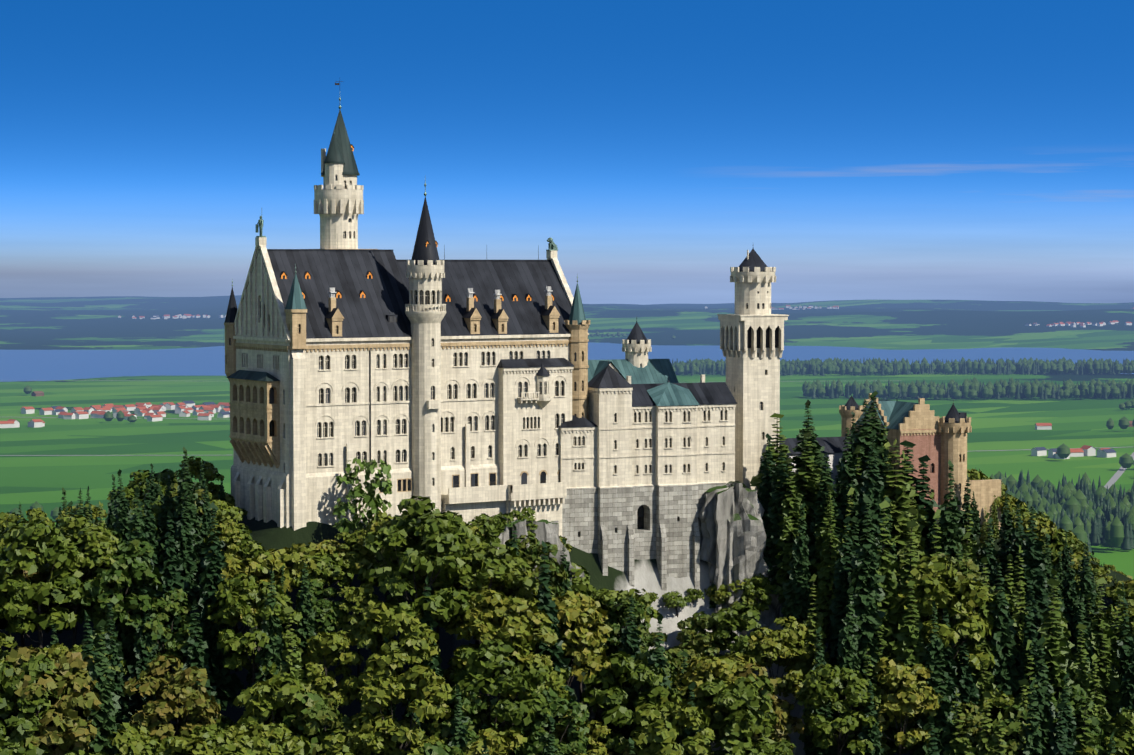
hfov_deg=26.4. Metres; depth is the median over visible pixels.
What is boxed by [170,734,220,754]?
beech tree
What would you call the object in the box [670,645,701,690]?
maple tree
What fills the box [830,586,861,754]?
spruce tree
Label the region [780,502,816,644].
spruce tree
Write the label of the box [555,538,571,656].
spruce tree
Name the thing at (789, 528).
spruce tree
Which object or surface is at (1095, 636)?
larch tree
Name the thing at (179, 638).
maple tree
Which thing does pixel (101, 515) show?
larch tree
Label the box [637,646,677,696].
maple tree
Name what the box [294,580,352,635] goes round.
maple tree
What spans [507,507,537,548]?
beech tree
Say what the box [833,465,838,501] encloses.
larch tree
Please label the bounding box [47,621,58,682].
spruce tree
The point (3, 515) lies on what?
beech tree
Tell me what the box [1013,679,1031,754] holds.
larch tree
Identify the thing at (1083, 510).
trees
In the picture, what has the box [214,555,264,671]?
beech tree
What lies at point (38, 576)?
maple tree
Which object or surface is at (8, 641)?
beech tree
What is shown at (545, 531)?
knoll rock
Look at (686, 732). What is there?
spruce tree
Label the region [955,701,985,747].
maple tree
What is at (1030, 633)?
spruce tree
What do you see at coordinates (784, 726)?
maple tree
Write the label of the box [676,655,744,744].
beech tree
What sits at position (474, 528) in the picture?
beech tree
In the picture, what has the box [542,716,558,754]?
spruce tree
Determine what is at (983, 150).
sky
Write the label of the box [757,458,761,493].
spruce tree
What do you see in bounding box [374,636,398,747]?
spruce tree
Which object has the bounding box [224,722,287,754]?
beech tree
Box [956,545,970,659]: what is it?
larch tree
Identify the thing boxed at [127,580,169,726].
spruce tree
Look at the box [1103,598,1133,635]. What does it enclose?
beech tree
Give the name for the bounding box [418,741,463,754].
maple tree
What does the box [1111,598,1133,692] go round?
spruce tree
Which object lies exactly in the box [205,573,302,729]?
beech tree
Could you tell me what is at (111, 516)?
spruce tree
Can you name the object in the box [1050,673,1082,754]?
spruce tree
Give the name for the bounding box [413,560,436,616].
maple tree
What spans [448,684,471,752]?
spruce tree
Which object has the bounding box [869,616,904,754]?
larch tree
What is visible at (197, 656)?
spruce tree
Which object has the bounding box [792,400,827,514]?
spruce tree
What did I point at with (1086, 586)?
spruce tree
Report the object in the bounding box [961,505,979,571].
larch tree
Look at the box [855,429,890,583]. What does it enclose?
spruce tree
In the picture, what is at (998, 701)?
beech tree
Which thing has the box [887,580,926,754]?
spruce tree
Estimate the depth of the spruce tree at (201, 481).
374.76 m
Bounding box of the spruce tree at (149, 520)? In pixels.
[142,478,164,591]
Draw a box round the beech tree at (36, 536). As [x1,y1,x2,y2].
[0,519,87,647]
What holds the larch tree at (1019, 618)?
on the terrain ground
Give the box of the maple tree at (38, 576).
[0,568,46,651]
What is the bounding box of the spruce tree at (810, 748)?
[804,626,837,754]
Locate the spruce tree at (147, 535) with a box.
[137,501,157,589]
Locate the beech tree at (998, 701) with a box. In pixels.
[978,688,1015,754]
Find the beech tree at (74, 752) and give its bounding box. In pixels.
[65,750,106,754]
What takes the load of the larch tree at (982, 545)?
on the terrain ground
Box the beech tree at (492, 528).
[465,512,522,573]
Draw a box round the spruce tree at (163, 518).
[156,474,175,566]
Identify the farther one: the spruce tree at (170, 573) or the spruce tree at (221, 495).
the spruce tree at (221, 495)
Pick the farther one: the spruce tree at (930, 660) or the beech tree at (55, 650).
the spruce tree at (930, 660)
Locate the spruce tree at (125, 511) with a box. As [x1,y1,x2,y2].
[112,469,132,543]
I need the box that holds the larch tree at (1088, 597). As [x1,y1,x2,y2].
[1085,593,1101,665]
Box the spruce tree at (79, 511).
[71,488,91,610]
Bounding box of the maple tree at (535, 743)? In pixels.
[508,687,589,754]
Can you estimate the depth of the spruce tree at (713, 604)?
398.40 m
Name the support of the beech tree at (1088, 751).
on the terrain ground
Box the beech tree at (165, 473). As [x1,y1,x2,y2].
[143,468,177,508]
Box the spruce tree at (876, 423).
[862,391,893,484]
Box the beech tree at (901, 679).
[872,657,942,754]
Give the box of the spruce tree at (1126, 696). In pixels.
[1113,641,1133,737]
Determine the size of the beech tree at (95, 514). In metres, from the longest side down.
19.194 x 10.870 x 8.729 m
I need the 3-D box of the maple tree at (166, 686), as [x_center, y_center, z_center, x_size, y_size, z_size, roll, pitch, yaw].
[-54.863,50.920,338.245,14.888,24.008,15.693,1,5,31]
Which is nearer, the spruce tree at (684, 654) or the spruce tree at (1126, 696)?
the spruce tree at (684, 654)
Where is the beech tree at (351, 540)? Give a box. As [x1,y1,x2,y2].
[335,530,368,602]
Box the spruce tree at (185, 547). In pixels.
[171,490,200,605]
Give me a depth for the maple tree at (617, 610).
377.89 m
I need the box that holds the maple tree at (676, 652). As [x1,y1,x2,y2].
[619,625,690,685]
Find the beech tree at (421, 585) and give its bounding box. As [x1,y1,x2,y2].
[410,552,465,646]
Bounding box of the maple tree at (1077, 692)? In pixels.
[1046,683,1106,754]
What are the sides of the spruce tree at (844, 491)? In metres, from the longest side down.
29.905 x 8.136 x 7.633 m
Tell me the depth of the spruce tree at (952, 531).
399.46 m
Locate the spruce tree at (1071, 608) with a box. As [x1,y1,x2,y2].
[1061,549,1079,643]
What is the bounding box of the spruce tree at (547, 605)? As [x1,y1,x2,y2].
[533,540,575,733]
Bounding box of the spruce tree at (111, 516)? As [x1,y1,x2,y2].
[105,474,118,529]
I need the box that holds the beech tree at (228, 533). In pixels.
[204,519,241,556]
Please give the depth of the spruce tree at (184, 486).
360.24 m
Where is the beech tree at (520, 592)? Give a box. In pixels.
[473,563,538,645]
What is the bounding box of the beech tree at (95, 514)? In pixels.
[53,503,107,527]
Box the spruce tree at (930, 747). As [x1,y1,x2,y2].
[926,716,939,754]
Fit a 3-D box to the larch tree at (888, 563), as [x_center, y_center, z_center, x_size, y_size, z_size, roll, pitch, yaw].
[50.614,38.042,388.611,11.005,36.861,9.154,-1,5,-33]
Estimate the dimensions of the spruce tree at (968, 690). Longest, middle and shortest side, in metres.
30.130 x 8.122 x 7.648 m
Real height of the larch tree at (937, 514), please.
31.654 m
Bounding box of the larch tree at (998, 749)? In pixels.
[990,712,1008,754]
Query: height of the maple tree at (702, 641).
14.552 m
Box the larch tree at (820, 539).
[809,484,837,626]
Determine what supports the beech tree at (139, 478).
on the terrain ground
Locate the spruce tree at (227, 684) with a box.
[196,502,244,710]
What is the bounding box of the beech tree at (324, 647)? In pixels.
[301,630,363,711]
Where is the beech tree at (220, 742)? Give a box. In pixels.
[155,724,234,754]
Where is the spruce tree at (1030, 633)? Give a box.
[1016,593,1045,711]
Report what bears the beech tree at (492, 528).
on the terrain ground
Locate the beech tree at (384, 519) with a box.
[355,511,402,601]
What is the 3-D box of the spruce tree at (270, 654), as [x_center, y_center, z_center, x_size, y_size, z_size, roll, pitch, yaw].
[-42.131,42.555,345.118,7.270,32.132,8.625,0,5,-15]
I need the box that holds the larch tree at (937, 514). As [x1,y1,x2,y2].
[927,509,947,622]
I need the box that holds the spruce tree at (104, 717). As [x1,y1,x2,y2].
[81,619,123,754]
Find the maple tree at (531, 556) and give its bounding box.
[516,534,571,598]
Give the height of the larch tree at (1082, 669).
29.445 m
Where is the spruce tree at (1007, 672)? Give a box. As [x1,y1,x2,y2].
[988,559,1020,747]
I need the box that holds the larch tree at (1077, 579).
[1074,557,1082,590]
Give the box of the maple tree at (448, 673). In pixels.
[441,664,479,702]
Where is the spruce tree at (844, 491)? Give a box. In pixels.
[840,461,859,537]
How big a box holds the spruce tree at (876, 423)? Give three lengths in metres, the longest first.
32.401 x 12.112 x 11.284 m
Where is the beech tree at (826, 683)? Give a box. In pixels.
[791,663,881,754]
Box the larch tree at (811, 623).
[796,574,829,700]
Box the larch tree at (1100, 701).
[1085,654,1111,754]
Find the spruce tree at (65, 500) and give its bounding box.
[55,488,66,526]
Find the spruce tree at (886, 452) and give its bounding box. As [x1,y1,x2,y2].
[880,449,899,556]
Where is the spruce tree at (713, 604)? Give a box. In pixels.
[709,580,716,608]
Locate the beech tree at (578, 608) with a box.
[552,590,612,686]
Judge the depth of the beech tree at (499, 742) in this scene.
341.79 m
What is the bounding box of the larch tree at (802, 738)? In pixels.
[798,627,841,754]
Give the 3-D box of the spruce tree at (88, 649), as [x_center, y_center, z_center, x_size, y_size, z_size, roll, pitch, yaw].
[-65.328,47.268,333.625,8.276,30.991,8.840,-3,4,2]
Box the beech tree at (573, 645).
[558,619,607,704]
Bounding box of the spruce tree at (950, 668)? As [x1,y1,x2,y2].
[940,607,963,734]
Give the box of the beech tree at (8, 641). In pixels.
[0,633,16,662]
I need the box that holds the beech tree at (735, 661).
[689,652,764,742]
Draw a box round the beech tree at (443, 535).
[357,496,473,626]
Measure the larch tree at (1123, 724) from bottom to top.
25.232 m
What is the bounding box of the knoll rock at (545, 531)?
[485,518,584,593]
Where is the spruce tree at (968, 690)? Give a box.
[955,636,984,731]
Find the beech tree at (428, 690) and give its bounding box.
[349,652,452,754]
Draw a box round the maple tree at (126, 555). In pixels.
[66,528,162,627]
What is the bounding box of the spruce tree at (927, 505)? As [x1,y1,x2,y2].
[913,455,938,556]
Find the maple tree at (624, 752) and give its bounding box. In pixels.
[604,746,635,754]
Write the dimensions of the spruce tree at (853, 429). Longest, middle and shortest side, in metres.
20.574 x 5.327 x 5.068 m
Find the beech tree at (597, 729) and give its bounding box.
[552,711,610,754]
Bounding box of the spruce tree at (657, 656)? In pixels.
[635,614,671,729]
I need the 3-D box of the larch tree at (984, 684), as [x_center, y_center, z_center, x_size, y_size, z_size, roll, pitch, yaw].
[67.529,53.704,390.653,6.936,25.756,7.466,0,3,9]
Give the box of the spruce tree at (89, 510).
[83,486,94,525]
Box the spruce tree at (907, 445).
[897,440,919,507]
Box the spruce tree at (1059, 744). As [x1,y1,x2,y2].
[1048,701,1074,754]
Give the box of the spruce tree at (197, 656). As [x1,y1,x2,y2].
[172,599,216,735]
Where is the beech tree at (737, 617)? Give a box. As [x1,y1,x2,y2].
[708,602,773,671]
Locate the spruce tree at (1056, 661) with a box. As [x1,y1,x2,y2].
[1037,578,1074,725]
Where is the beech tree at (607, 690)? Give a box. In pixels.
[581,648,678,753]
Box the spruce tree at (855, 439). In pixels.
[850,416,862,456]
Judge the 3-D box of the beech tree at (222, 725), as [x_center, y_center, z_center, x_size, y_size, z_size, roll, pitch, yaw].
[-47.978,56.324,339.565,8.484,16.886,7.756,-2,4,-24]
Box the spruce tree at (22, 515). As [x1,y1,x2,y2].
[12,501,37,637]
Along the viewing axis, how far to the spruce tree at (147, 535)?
355.42 m
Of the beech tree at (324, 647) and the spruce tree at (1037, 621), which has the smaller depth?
the beech tree at (324, 647)
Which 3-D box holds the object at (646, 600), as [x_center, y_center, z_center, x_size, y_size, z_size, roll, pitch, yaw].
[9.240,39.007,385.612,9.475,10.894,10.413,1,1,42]
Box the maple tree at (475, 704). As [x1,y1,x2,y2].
[417,683,500,747]
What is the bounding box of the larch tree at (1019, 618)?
[1011,577,1034,667]
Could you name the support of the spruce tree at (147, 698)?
on the terrain ground
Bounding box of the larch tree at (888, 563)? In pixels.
[873,500,899,659]
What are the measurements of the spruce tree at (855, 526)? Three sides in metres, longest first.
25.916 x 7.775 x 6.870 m
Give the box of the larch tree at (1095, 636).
[1088,577,1120,697]
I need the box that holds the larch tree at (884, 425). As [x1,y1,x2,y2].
[881,422,893,478]
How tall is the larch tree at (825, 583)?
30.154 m
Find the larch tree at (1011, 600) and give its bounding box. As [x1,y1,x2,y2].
[997,555,1019,664]
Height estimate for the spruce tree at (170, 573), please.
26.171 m
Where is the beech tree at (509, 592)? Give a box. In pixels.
[496,579,552,601]
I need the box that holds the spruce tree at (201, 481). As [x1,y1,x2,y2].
[198,459,208,498]
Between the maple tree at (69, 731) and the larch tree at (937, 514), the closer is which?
the maple tree at (69, 731)
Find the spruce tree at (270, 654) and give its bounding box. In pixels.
[250,565,290,727]
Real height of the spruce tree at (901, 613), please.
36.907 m
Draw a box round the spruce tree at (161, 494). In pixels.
[156,474,163,503]
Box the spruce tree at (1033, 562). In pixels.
[1019,504,1050,623]
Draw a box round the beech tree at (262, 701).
[233,672,330,754]
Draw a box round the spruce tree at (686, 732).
[679,682,700,754]
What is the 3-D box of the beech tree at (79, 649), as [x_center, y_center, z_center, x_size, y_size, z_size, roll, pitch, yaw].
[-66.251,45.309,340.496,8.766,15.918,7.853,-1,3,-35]
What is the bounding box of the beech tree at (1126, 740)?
[1102,709,1133,754]
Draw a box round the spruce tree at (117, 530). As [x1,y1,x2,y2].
[109,510,122,629]
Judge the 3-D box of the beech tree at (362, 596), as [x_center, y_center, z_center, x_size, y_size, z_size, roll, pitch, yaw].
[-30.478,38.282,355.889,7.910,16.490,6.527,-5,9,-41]
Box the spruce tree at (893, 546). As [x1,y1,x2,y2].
[885,496,899,580]
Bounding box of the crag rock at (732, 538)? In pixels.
[699,481,781,635]
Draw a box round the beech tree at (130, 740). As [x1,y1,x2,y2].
[105,722,167,754]
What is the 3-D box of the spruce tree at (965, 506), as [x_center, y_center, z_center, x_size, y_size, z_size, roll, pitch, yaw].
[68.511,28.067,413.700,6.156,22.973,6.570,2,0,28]
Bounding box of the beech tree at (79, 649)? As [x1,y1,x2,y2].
[70,644,126,680]
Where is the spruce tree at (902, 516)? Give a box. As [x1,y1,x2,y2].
[883,439,922,580]
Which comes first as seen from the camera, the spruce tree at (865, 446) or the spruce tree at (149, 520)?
the spruce tree at (149, 520)
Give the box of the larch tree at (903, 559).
[892,507,923,618]
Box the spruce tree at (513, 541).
[509,523,519,564]
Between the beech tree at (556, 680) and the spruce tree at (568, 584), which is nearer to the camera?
the beech tree at (556, 680)
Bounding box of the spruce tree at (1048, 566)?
[1043,533,1058,606]
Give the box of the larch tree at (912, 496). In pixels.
[909,489,927,561]
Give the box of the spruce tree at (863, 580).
[846,495,889,683]
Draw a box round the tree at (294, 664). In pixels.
[276,606,308,735]
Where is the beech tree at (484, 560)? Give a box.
[425,534,536,643]
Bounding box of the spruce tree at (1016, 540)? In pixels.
[1007,499,1029,585]
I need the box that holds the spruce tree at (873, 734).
[857,680,883,754]
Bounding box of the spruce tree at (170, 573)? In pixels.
[154,510,189,673]
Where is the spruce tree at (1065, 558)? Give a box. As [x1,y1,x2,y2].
[1061,533,1071,595]
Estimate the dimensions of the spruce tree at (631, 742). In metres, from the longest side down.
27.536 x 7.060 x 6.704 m
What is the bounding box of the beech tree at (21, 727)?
[0,653,65,754]
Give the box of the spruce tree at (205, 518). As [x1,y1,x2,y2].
[198,480,213,546]
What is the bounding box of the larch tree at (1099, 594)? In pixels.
[1093,568,1103,639]
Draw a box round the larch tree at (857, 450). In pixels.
[853,446,863,503]
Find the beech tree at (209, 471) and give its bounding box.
[173,456,223,501]
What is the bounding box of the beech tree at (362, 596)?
[335,583,381,677]
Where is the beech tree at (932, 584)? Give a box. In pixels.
[889,556,994,669]
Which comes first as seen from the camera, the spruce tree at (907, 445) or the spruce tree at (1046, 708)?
the spruce tree at (1046, 708)
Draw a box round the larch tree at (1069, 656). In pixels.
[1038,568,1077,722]
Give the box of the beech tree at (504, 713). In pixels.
[443,639,550,736]
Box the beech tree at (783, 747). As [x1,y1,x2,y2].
[749,739,795,754]
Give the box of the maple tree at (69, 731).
[0,645,103,754]
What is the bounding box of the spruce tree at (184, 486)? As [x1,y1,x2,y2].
[173,447,207,583]
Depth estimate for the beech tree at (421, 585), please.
361.65 m
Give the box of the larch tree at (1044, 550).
[1041,536,1052,562]
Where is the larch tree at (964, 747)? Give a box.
[943,688,976,754]
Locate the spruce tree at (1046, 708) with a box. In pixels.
[1029,636,1056,750]
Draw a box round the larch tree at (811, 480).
[788,432,824,544]
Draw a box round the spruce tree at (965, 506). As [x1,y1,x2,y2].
[959,475,980,567]
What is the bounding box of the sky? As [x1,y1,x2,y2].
[0,0,1133,304]
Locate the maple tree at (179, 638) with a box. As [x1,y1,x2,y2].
[132,588,199,668]
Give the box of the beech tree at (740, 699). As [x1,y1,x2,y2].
[689,674,778,754]
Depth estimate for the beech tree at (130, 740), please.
327.77 m
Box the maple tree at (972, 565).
[923,553,1002,624]
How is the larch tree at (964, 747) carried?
on the terrain ground
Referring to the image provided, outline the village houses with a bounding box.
[0,305,1133,458]
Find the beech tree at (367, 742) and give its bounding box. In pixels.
[319,720,403,754]
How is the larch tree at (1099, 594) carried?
on the terrain ground
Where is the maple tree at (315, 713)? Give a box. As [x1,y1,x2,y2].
[283,690,361,754]
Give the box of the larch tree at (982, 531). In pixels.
[977,508,991,561]
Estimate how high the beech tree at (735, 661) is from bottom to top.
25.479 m
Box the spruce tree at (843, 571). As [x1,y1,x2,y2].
[825,515,854,667]
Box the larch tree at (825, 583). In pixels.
[814,494,842,652]
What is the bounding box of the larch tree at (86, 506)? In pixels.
[85,504,91,523]
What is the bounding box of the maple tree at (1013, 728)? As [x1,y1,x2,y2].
[972,700,1048,754]
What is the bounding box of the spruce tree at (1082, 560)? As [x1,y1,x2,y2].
[1075,542,1089,589]
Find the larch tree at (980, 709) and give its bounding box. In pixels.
[977,704,986,735]
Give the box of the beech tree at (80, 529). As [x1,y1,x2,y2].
[35,514,118,647]
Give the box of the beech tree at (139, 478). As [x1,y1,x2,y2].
[107,469,167,516]
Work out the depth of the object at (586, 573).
385.39 m
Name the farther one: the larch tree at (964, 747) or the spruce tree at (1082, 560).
the spruce tree at (1082, 560)
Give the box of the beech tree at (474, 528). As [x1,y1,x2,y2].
[433,521,485,589]
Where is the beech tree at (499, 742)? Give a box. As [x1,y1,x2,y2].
[460,727,526,754]
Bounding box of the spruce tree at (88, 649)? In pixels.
[74,611,103,716]
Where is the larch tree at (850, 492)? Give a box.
[838,487,854,556]
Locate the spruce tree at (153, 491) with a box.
[147,463,159,503]
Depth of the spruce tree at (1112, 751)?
380.73 m
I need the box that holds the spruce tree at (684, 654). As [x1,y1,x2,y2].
[673,651,689,743]
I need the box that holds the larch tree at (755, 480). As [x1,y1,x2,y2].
[750,413,795,501]
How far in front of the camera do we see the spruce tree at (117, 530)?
350.48 m
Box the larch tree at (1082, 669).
[1069,623,1094,730]
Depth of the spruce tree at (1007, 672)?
390.89 m
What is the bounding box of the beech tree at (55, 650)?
[31,643,78,710]
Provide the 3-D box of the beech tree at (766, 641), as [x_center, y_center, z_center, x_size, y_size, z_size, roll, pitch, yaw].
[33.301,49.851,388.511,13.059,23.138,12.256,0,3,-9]
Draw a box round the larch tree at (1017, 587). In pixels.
[1008,545,1027,609]
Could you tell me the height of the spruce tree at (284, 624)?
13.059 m
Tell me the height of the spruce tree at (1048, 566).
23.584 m
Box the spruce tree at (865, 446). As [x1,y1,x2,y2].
[850,397,883,500]
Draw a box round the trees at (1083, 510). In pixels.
[10,331,1133,552]
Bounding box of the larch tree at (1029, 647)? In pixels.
[1016,640,1037,703]
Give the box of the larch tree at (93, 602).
[88,501,104,608]
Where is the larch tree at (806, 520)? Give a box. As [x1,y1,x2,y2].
[800,476,811,543]
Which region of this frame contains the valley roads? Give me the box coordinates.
[0,380,1133,488]
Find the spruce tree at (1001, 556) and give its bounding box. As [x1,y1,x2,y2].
[995,523,1011,589]
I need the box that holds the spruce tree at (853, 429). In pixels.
[848,411,855,459]
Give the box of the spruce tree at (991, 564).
[979,517,1001,595]
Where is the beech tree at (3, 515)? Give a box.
[0,512,15,531]
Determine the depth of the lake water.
5418.89 m
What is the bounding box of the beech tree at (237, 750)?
[220,738,283,754]
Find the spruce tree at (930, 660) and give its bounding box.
[910,601,950,754]
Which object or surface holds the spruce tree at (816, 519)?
on the terrain ground
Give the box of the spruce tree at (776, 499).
[763,448,795,594]
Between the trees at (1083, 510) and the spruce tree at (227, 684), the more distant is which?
the trees at (1083, 510)
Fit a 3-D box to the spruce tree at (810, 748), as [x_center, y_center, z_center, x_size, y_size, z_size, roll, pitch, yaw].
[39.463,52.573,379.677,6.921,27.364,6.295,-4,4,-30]
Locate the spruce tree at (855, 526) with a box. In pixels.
[848,516,861,569]
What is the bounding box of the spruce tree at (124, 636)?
[116,487,160,676]
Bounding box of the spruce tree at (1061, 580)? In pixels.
[1055,551,1064,599]
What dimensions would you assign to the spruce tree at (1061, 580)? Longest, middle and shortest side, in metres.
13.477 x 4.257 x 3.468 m
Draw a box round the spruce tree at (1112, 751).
[1108,731,1115,754]
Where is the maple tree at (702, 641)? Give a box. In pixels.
[675,611,730,656]
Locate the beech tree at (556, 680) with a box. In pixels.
[496,622,571,716]
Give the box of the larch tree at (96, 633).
[89,567,123,667]
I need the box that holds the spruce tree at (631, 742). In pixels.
[629,737,634,753]
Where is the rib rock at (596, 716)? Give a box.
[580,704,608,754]
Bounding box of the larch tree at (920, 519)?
[895,451,931,559]
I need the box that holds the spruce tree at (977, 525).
[971,491,981,536]
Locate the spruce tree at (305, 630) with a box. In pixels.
[290,560,317,679]
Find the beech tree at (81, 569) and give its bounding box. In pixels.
[44,522,110,634]
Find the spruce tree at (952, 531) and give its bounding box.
[931,460,968,594]
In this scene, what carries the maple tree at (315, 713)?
on the terrain ground
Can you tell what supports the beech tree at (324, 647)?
on the terrain ground
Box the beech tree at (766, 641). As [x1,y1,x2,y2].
[736,616,817,697]
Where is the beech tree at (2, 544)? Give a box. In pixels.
[0,538,46,646]
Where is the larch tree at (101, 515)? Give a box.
[97,503,104,524]
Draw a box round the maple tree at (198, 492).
[157,482,218,528]
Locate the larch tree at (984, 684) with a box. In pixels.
[975,632,998,726]
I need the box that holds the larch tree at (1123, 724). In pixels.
[1120,707,1133,754]
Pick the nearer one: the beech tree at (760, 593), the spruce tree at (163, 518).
the spruce tree at (163, 518)
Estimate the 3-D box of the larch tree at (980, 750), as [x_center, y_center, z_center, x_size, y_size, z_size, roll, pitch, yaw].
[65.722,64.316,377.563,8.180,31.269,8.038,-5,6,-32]
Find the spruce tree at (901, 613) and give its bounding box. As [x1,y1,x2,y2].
[888,520,928,691]
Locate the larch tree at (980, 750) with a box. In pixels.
[975,691,998,754]
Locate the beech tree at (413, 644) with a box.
[353,600,440,699]
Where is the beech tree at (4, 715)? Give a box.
[0,670,16,745]
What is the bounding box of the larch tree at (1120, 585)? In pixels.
[1110,584,1128,631]
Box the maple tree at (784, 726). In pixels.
[730,662,804,754]
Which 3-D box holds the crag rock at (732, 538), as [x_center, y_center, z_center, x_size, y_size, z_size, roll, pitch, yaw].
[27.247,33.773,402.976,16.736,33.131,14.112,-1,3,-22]
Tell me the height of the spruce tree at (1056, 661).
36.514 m
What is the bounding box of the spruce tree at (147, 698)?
[138,666,158,734]
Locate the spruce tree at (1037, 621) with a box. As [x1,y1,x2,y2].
[1023,571,1043,648]
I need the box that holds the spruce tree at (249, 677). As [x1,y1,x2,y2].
[246,594,264,687]
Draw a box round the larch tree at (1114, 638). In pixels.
[1108,589,1128,678]
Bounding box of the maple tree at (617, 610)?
[601,596,654,654]
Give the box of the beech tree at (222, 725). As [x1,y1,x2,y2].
[203,716,236,740]
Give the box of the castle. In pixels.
[558,245,1000,590]
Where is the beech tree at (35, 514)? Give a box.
[0,508,55,555]
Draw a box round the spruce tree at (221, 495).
[217,477,225,515]
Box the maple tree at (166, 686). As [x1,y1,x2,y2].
[121,654,223,739]
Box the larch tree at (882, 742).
[852,643,889,754]
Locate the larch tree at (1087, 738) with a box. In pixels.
[1074,682,1100,753]
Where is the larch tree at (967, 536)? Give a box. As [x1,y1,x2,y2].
[963,532,974,576]
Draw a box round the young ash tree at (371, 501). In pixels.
[332,457,392,586]
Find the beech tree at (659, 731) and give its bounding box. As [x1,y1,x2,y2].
[622,693,714,754]
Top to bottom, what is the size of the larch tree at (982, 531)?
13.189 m
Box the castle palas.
[224,81,589,535]
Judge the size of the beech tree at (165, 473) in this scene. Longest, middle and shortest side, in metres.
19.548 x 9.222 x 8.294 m
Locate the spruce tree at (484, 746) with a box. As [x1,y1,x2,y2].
[481,739,488,754]
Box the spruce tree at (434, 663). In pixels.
[401,575,444,745]
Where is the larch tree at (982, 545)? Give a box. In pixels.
[980,513,995,563]
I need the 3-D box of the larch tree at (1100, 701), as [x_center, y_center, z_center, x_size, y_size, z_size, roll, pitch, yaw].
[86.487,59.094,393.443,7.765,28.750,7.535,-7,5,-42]
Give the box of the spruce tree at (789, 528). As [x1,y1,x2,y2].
[769,457,811,603]
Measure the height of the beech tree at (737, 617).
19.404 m
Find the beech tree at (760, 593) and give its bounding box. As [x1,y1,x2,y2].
[740,573,772,629]
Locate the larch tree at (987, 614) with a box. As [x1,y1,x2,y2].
[971,556,1003,687]
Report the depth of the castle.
401.09 m
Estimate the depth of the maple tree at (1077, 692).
389.37 m
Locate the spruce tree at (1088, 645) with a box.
[1070,590,1097,711]
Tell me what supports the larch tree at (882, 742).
on the terrain ground
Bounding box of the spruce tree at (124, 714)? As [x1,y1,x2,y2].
[103,599,132,726]
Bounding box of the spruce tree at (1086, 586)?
[1078,544,1098,645]
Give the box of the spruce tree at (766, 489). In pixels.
[758,433,778,557]
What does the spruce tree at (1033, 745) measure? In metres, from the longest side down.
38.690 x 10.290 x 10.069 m
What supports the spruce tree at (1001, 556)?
on the terrain ground
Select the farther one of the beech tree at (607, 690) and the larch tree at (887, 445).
the larch tree at (887, 445)
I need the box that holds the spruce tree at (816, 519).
[808,453,844,611]
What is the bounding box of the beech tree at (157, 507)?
[130,500,164,532]
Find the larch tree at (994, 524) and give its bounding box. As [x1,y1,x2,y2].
[988,495,999,538]
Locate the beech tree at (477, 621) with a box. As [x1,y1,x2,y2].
[445,589,557,699]
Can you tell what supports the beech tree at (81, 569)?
on the terrain ground
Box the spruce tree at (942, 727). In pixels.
[922,643,956,754]
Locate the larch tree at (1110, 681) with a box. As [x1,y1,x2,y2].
[1094,620,1120,735]
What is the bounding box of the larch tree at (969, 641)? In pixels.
[947,543,979,699]
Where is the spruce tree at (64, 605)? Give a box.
[41,511,72,633]
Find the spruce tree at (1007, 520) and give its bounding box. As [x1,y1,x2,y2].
[996,492,1013,569]
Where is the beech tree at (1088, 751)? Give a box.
[1075,746,1121,754]
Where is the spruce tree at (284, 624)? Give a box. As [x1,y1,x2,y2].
[280,565,294,632]
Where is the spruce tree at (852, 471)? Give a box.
[834,428,859,518]
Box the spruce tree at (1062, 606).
[1046,564,1069,641]
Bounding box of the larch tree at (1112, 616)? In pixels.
[1109,605,1115,653]
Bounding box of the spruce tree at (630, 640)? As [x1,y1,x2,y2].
[602,594,643,754]
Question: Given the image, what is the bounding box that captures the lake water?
[0,342,1133,381]
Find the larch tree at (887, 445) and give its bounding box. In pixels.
[882,442,895,487]
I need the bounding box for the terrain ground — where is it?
[0,295,1133,754]
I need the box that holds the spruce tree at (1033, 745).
[1020,678,1047,754]
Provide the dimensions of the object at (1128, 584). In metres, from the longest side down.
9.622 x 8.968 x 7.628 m

